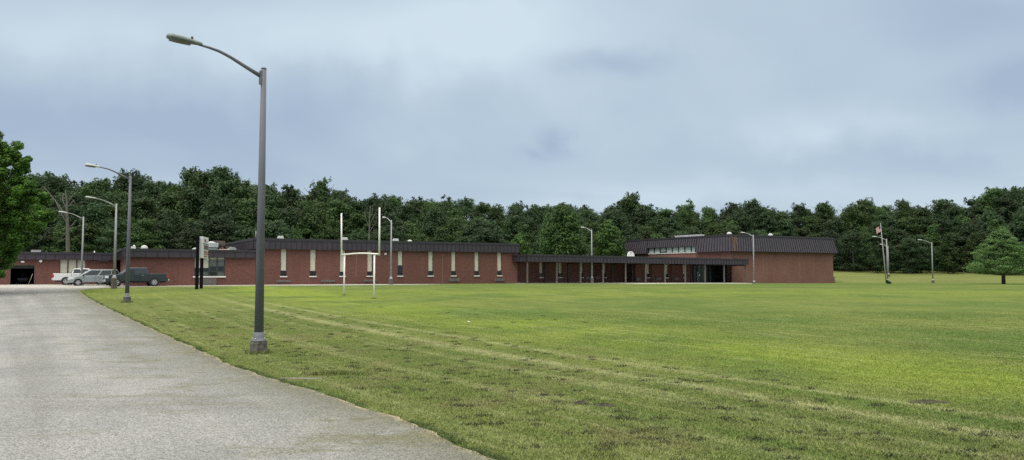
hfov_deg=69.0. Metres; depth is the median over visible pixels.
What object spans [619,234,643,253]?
forest tree
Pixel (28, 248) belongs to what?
forest tree
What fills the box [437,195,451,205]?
forest tree
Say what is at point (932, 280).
street lamp
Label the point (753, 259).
street lamp
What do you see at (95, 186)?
forest tree
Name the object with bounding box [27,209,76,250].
forest tree
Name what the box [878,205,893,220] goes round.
forest tree
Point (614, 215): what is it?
forest tree
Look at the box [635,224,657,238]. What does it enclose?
forest tree
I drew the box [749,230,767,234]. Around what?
forest tree
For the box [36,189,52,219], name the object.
forest tree
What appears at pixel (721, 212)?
forest tree
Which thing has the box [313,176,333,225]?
forest tree
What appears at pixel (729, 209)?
forest tree
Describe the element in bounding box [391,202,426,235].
forest tree
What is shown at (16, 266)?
garage door
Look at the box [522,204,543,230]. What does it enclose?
forest tree
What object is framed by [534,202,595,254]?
birch tree
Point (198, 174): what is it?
forest tree
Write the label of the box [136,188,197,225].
forest tree
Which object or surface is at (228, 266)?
office wing
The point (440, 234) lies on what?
forest tree
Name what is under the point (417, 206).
forest tree
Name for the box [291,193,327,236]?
forest tree
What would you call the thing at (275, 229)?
forest tree
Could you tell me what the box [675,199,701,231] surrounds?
forest tree
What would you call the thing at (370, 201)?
forest tree
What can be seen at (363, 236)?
forest tree
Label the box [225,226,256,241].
forest tree
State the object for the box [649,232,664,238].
forest tree
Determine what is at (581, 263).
window
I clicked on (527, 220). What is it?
forest tree
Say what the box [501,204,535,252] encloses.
forest tree
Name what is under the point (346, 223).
forest tree
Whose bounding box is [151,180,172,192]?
forest tree
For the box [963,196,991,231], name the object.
forest tree
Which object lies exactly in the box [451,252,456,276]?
window
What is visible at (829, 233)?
forest tree
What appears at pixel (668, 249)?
clerestory window
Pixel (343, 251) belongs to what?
window
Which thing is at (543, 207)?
forest tree
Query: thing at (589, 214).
forest tree
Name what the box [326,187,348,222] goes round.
forest tree
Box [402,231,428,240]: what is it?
forest tree
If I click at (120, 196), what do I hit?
forest tree
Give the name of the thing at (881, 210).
forest tree
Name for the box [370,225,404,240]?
forest tree
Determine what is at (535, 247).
forest tree
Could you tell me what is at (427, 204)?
forest tree
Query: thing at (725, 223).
forest tree
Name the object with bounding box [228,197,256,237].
forest tree
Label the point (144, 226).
forest tree
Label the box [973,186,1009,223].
forest tree
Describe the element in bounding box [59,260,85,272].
window
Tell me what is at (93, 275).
minivan
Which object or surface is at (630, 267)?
walkway wing
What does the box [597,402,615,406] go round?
soil heap
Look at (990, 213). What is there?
forest tree
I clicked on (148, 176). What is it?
forest tree
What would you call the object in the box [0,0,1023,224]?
sky
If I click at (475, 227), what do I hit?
forest tree
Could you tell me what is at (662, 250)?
clerestory window
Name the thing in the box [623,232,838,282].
gymnasium
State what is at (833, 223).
forest tree
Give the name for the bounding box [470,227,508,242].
forest tree
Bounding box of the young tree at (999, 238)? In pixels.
[963,226,1023,283]
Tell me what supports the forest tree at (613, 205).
on the ground at (869, 289)
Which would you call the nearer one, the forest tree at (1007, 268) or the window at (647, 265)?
the window at (647, 265)
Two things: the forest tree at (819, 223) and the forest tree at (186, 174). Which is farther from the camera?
the forest tree at (819, 223)
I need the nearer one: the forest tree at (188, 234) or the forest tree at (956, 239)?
the forest tree at (188, 234)
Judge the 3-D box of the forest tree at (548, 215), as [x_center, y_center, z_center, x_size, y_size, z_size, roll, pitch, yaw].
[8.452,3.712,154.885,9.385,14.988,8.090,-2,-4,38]
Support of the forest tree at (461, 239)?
on the ground at (869, 289)
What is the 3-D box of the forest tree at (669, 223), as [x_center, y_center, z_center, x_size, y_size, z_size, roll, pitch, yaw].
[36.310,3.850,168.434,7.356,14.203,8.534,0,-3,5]
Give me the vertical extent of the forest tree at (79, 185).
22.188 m
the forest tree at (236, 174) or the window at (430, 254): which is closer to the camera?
the window at (430, 254)
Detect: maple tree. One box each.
[0,131,55,277]
[511,233,533,259]
[587,219,627,255]
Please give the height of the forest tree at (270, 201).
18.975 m
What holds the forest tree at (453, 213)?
on the ground at (869, 289)
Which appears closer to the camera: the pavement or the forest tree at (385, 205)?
the pavement
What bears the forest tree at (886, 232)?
on the ground at (869, 289)
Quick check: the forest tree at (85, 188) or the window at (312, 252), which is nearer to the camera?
the window at (312, 252)
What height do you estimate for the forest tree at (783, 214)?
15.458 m
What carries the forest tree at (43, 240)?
on the ground at (869, 289)
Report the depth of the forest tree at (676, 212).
182.23 m
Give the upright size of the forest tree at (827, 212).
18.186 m
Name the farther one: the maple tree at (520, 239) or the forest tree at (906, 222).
the forest tree at (906, 222)
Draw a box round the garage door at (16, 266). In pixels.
[12,265,34,267]
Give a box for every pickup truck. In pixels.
[51,268,104,284]
[101,268,168,286]
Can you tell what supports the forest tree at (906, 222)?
on the ground at (869, 289)
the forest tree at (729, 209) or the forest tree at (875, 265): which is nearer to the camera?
the forest tree at (875, 265)
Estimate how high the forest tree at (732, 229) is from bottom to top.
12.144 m
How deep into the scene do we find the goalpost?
49.09 m
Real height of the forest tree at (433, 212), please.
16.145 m
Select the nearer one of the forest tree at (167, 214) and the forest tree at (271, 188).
the forest tree at (167, 214)
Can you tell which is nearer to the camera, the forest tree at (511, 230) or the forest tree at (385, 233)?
the forest tree at (385, 233)
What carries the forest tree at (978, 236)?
on the ground at (869, 289)
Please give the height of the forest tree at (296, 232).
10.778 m
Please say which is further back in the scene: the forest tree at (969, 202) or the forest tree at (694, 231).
the forest tree at (969, 202)
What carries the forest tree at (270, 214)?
on the ground at (869, 289)
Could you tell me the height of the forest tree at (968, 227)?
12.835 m
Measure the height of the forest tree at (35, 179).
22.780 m
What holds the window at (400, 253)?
in the classroom building
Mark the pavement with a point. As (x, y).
(683, 283)
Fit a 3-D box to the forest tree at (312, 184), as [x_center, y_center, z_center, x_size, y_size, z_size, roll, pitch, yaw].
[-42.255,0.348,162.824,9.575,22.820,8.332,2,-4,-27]
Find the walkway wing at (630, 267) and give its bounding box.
[512,251,748,283]
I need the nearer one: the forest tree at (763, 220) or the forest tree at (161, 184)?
the forest tree at (161, 184)
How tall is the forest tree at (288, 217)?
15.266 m
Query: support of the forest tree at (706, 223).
on the ground at (869, 289)
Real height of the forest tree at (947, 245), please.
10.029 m
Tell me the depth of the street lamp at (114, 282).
65.54 m
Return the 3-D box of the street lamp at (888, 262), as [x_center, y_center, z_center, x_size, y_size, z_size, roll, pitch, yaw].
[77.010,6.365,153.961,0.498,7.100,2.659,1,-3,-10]
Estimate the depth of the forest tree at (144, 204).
127.46 m
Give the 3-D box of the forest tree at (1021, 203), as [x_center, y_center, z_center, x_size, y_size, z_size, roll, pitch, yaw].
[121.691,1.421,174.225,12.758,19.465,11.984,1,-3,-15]
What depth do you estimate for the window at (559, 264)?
108.05 m
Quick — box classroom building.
[223,236,519,284]
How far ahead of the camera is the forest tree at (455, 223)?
143.84 m
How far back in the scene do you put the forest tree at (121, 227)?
118.92 m
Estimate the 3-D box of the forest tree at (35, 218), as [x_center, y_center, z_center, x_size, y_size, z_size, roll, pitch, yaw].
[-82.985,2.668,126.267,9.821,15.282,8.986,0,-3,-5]
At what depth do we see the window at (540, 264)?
106.45 m
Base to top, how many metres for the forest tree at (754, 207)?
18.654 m
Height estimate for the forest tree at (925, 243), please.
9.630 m
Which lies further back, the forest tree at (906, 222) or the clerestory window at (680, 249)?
the forest tree at (906, 222)
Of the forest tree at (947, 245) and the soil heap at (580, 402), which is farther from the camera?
the forest tree at (947, 245)
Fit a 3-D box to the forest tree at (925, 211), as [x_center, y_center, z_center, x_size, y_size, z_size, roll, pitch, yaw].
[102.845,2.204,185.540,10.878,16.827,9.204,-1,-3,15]
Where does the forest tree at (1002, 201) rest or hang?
on the ground at (869, 289)
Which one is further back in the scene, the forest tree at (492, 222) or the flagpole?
the forest tree at (492, 222)
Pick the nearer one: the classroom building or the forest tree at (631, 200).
the classroom building
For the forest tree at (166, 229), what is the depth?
122.66 m
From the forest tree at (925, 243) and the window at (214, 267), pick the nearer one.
the window at (214, 267)
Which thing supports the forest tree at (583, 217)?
on the ground at (869, 289)
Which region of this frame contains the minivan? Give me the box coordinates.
[66,269,118,285]
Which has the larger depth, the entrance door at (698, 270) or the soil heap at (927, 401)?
the entrance door at (698, 270)
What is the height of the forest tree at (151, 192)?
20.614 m
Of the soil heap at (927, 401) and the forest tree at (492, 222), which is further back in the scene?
the forest tree at (492, 222)
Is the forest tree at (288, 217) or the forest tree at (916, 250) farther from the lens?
the forest tree at (916, 250)
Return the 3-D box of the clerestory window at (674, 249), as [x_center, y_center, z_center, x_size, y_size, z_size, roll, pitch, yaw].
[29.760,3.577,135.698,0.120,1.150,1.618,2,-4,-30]
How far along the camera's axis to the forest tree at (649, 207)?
176.28 m
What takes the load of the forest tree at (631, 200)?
on the ground at (869, 289)
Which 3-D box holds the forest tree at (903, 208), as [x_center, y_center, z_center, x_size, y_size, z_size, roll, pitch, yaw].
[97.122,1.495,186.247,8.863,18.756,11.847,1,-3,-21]
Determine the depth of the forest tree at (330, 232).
132.10 m
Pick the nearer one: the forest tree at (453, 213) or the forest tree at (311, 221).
the forest tree at (311, 221)
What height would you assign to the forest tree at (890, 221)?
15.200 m
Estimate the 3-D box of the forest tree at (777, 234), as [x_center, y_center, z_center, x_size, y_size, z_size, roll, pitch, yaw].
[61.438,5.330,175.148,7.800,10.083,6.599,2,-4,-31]
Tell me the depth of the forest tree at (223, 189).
141.14 m
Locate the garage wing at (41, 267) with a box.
[0,250,120,284]
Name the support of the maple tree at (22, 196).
on the ground at (869, 289)
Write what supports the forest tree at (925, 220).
on the ground at (869, 289)
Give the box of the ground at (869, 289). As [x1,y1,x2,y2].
[80,256,1023,459]
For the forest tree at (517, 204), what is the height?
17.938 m
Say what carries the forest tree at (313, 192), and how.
on the ground at (869, 289)
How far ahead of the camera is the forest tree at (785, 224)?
181.11 m
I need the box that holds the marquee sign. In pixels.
[195,236,208,288]
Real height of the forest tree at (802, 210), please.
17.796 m
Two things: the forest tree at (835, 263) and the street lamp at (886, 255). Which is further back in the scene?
the forest tree at (835, 263)
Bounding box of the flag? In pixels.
[876,226,880,233]
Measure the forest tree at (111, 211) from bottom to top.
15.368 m
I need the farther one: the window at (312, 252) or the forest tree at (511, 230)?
the forest tree at (511, 230)
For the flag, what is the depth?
123.14 m
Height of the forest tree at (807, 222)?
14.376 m
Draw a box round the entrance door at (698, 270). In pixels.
[693,265,707,282]
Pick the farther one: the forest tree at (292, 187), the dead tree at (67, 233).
the forest tree at (292, 187)
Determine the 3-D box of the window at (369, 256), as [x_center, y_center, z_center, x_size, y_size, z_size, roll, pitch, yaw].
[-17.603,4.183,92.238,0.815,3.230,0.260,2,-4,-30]
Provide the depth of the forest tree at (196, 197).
138.47 m
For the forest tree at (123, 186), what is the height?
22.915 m
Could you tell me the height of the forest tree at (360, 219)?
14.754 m
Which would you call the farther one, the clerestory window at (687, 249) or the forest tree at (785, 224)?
the forest tree at (785, 224)
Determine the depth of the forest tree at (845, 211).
195.29 m
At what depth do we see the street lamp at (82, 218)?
82.87 m
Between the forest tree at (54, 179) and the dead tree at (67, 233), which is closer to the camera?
the dead tree at (67, 233)
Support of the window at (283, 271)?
in the classroom building
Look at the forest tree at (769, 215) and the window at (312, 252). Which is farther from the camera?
the forest tree at (769, 215)
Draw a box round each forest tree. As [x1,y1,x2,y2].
[1,228,38,251]
[24,205,53,238]
[26,227,57,251]
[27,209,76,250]
[30,173,44,205]
[33,171,76,207]
[33,224,81,251]
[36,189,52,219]
[39,175,77,216]
[39,189,90,225]
[51,204,101,245]
[63,195,99,237]
[63,223,108,252]
[71,184,90,195]
[72,180,89,193]
[77,202,126,250]
[86,177,112,199]
[88,190,118,246]
[93,216,144,252]
[98,202,124,246]
[104,168,153,197]
[110,195,164,246]
[112,189,135,217]
[113,175,142,199]
[121,218,165,248]
[135,180,168,211]
[136,174,153,182]
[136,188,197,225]
[142,219,186,248]
[148,209,187,246]
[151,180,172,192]
[165,227,213,248]
[169,166,209,213]
[171,185,212,229]
[171,219,197,246]
[183,166,212,220]
[189,194,240,248]
[193,215,244,248]
[194,165,238,205]
[203,177,254,238]
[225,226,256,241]
[226,171,249,197]
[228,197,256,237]
[229,179,257,222]
[250,191,294,227]
[251,220,298,238]
[253,206,283,237]
[253,206,314,238]
[254,182,281,203]
[273,195,294,238]
[278,184,300,209]
[286,184,300,208]
[289,226,303,238]
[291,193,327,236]
[292,200,322,238]
[296,186,343,236]
[305,180,318,193]
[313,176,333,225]
[315,197,357,237]
[321,215,342,239]
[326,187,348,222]
[330,195,356,215]
[336,218,357,239]
[342,211,375,239]
[344,198,372,233]
[347,231,373,239]
[359,211,409,240]
[361,197,401,228]
[364,193,380,215]
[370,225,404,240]
[386,194,407,218]
[389,220,431,241]
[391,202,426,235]
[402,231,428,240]
[404,197,420,217]
[406,196,429,227]
[417,198,443,228]
[418,205,453,241]
[421,222,444,241]
[432,199,469,222]
[432,226,448,241]
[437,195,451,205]
[443,215,467,241]
[446,207,472,235]
[453,219,499,241]
[454,235,479,242]
[457,196,476,225]
[466,219,509,240]
[469,201,496,225]
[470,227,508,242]
[479,203,507,238]
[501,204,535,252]
[501,213,533,242]
[506,200,524,213]
[507,216,538,253]
[518,222,533,252]
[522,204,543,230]
[530,236,570,253]
[533,204,549,225]
[534,223,544,249]
[536,212,551,232]
[539,204,556,228]
[565,209,600,251]
[574,212,590,234]
[577,204,596,220]
[581,219,600,250]
[597,209,635,235]
[603,203,615,213]
[610,201,636,237]
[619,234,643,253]
[620,191,647,238]
[629,205,659,238]
[635,207,671,237]
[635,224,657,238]
[638,203,660,226]
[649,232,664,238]
[656,208,676,224]
[658,229,674,237]
[659,216,682,232]
[666,231,691,237]
[671,205,683,220]
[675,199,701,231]
[678,209,704,235]
[684,227,705,234]
[700,206,718,234]
[701,218,711,233]
[703,222,730,235]
[718,202,746,233]
[718,209,726,222]
[719,218,741,234]
[721,209,753,234]
[724,223,741,233]
[742,198,770,231]
[748,211,781,234]
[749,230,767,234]
[756,205,780,232]
[766,207,778,220]
[768,217,796,235]
[768,231,781,235]
[771,210,792,230]
[786,228,803,235]
[789,208,821,227]
[790,202,810,229]
[794,227,815,236]
[795,214,821,236]
[804,217,829,235]
[811,201,840,234]
[819,229,850,265]
[822,217,849,262]
[833,230,874,270]
[833,246,838,267]
[837,199,874,257]
[838,202,860,231]
[848,197,885,262]
[851,224,882,269]
[865,220,899,269]
[866,242,904,272]
[867,212,903,252]
[869,204,886,243]
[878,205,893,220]
[878,229,912,269]
[890,238,930,272]
[891,215,928,257]
[892,199,917,260]
[901,234,941,272]
[903,209,922,257]
[912,206,939,232]
[913,214,940,267]
[919,223,945,269]
[926,199,961,238]
[935,233,962,272]
[935,233,971,271]
[938,205,966,252]
[939,203,961,230]
[941,221,987,268]
[950,214,972,262]
[959,206,982,260]
[959,230,989,271]
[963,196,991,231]
[963,197,978,210]
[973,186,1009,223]
[975,209,1007,237]
[977,217,1003,269]
[979,195,1023,238]
[991,236,1020,274]
[1003,186,1023,220]
[1004,222,1023,266]
[1006,197,1023,244]
[1009,206,1023,264]
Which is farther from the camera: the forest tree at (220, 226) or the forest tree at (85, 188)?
the forest tree at (85, 188)
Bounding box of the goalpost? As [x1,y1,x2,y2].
[341,207,379,297]
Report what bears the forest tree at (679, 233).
on the ground at (869, 289)
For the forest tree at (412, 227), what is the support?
on the ground at (869, 289)
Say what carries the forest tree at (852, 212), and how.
on the ground at (869, 289)
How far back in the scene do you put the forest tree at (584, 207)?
168.81 m
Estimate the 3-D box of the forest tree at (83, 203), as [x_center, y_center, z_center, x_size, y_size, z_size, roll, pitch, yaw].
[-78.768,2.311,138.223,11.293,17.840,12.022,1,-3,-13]
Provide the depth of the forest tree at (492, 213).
157.99 m
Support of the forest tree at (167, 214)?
on the ground at (869, 289)
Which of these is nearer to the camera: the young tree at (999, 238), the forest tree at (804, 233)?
the young tree at (999, 238)
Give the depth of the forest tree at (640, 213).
165.77 m
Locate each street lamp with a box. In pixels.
[58,211,83,284]
[84,163,131,301]
[85,196,116,288]
[166,33,266,353]
[382,217,392,284]
[581,226,593,282]
[740,232,755,283]
[872,236,888,280]
[880,244,889,276]
[918,239,934,282]
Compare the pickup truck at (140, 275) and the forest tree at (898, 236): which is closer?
the pickup truck at (140, 275)
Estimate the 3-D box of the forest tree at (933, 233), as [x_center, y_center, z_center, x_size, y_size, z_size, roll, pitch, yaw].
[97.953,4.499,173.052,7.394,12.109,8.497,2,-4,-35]
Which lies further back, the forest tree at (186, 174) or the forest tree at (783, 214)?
the forest tree at (783, 214)
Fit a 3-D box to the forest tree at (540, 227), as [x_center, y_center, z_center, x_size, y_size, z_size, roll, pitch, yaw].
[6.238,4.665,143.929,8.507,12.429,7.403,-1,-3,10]
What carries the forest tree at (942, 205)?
on the ground at (869, 289)
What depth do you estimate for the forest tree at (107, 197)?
136.31 m
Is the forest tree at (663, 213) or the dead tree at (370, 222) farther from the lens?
the forest tree at (663, 213)
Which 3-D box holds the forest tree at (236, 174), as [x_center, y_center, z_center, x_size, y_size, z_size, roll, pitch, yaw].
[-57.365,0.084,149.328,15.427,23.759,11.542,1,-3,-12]
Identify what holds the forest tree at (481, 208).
on the ground at (869, 289)
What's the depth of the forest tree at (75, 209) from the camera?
123.76 m
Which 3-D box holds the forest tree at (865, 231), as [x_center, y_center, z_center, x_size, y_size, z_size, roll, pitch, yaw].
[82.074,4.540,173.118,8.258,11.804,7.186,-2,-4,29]
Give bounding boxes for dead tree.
[43,186,75,251]
[364,208,376,239]
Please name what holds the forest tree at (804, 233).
on the ground at (869, 289)
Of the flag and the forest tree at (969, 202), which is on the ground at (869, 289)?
the forest tree at (969, 202)
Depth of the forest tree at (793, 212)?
195.07 m
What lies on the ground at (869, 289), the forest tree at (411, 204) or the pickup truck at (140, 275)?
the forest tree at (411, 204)
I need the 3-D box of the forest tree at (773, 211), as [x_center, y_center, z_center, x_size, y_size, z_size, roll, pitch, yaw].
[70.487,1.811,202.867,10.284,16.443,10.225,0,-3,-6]
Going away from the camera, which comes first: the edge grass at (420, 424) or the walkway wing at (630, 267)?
the edge grass at (420, 424)
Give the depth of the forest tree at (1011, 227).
165.50 m
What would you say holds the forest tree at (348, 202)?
on the ground at (869, 289)
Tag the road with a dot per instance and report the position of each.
(83, 376)
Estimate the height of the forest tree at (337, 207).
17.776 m
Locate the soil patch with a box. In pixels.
[280,377,320,379]
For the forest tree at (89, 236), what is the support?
on the ground at (869, 289)
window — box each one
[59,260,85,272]
[193,258,225,277]
[280,250,286,276]
[309,250,316,276]
[339,250,345,276]
[367,251,372,276]
[397,251,402,276]
[428,252,433,276]
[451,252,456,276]
[474,252,479,275]
[497,253,501,275]
[539,263,543,277]
[558,263,562,277]
[579,263,583,277]
[646,264,649,277]
[654,248,659,252]
[660,247,665,252]
[666,247,671,252]
[672,247,677,252]
[678,247,684,252]
[685,246,690,251]
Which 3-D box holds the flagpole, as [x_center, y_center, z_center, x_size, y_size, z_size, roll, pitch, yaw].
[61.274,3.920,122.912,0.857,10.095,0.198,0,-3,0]
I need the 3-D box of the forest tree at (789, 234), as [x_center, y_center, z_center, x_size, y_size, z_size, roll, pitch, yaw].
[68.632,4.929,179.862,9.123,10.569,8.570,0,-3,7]
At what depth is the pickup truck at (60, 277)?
84.39 m
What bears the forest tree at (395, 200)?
on the ground at (869, 289)
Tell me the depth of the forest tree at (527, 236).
143.37 m
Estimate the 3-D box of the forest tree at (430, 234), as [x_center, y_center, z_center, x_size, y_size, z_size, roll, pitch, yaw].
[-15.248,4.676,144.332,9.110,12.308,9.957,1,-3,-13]
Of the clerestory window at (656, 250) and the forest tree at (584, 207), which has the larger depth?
the forest tree at (584, 207)
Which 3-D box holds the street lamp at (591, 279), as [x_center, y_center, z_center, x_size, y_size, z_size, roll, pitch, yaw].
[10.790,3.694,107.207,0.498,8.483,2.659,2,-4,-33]
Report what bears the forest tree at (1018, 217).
on the ground at (869, 289)
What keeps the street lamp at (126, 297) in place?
on the ground at (869, 289)
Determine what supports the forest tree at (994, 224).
on the ground at (869, 289)
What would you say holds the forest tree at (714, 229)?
on the ground at (869, 289)
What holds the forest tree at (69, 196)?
on the ground at (869, 289)
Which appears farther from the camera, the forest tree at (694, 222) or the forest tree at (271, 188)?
the forest tree at (694, 222)
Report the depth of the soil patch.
15.05 m
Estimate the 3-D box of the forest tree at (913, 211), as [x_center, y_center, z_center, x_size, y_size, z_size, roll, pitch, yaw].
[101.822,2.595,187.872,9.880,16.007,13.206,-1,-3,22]
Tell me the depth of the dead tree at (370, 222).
121.26 m
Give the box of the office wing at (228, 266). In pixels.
[116,241,255,285]
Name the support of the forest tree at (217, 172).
on the ground at (869, 289)
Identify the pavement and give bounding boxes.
[627,282,751,283]
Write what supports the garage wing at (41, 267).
on the ground at (869, 289)
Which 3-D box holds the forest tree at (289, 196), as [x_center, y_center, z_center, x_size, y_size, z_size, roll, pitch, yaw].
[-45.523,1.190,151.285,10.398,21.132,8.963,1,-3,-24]
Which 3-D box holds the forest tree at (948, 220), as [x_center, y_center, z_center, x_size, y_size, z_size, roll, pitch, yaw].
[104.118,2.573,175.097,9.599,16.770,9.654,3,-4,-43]
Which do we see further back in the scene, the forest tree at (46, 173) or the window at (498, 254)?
the forest tree at (46, 173)
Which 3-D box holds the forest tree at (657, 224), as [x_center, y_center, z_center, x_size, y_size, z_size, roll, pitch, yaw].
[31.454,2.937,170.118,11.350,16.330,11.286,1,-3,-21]
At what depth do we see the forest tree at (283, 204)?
142.35 m
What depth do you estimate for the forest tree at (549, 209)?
163.34 m
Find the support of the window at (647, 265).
in the walkway wing at (630, 267)
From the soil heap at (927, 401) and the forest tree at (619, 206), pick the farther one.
the forest tree at (619, 206)
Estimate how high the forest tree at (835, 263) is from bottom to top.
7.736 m
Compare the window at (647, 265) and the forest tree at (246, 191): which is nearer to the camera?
the window at (647, 265)
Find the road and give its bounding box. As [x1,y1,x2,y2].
[0,284,494,459]
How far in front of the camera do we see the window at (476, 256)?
99.76 m
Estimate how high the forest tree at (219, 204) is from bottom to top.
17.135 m
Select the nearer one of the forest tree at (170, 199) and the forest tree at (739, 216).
the forest tree at (170, 199)
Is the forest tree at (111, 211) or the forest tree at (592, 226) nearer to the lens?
the forest tree at (111, 211)
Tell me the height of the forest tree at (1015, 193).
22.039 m
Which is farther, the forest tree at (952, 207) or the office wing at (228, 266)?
the forest tree at (952, 207)
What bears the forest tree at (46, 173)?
on the ground at (869, 289)
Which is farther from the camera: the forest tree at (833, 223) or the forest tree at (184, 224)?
the forest tree at (833, 223)
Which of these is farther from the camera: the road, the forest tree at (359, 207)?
the forest tree at (359, 207)
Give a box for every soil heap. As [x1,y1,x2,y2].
[572,400,589,403]
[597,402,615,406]
[908,399,950,402]
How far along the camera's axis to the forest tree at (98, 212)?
126.89 m
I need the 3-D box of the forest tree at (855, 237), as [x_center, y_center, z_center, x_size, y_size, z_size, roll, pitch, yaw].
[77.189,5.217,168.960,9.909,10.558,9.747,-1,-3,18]
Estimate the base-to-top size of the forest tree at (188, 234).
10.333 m
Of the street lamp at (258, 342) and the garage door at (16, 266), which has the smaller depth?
the street lamp at (258, 342)
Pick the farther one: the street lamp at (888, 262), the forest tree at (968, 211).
the forest tree at (968, 211)
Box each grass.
[83,293,521,459]
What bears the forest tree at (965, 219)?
on the ground at (869, 289)
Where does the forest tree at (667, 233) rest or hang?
on the ground at (869, 289)
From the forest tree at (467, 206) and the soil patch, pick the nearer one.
the soil patch
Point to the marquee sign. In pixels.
(202, 244)
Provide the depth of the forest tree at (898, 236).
172.52 m
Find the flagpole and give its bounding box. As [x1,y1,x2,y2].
[880,223,886,281]
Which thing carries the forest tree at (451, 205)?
on the ground at (869, 289)
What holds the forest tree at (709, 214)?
on the ground at (869, 289)
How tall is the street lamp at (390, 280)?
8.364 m
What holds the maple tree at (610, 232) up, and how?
on the ground at (869, 289)
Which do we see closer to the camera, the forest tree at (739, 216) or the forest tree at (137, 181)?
the forest tree at (137, 181)
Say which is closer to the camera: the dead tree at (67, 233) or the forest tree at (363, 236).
the dead tree at (67, 233)
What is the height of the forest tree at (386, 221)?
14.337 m
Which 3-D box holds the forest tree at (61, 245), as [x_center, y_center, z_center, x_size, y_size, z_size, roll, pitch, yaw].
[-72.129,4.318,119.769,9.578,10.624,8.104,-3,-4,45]

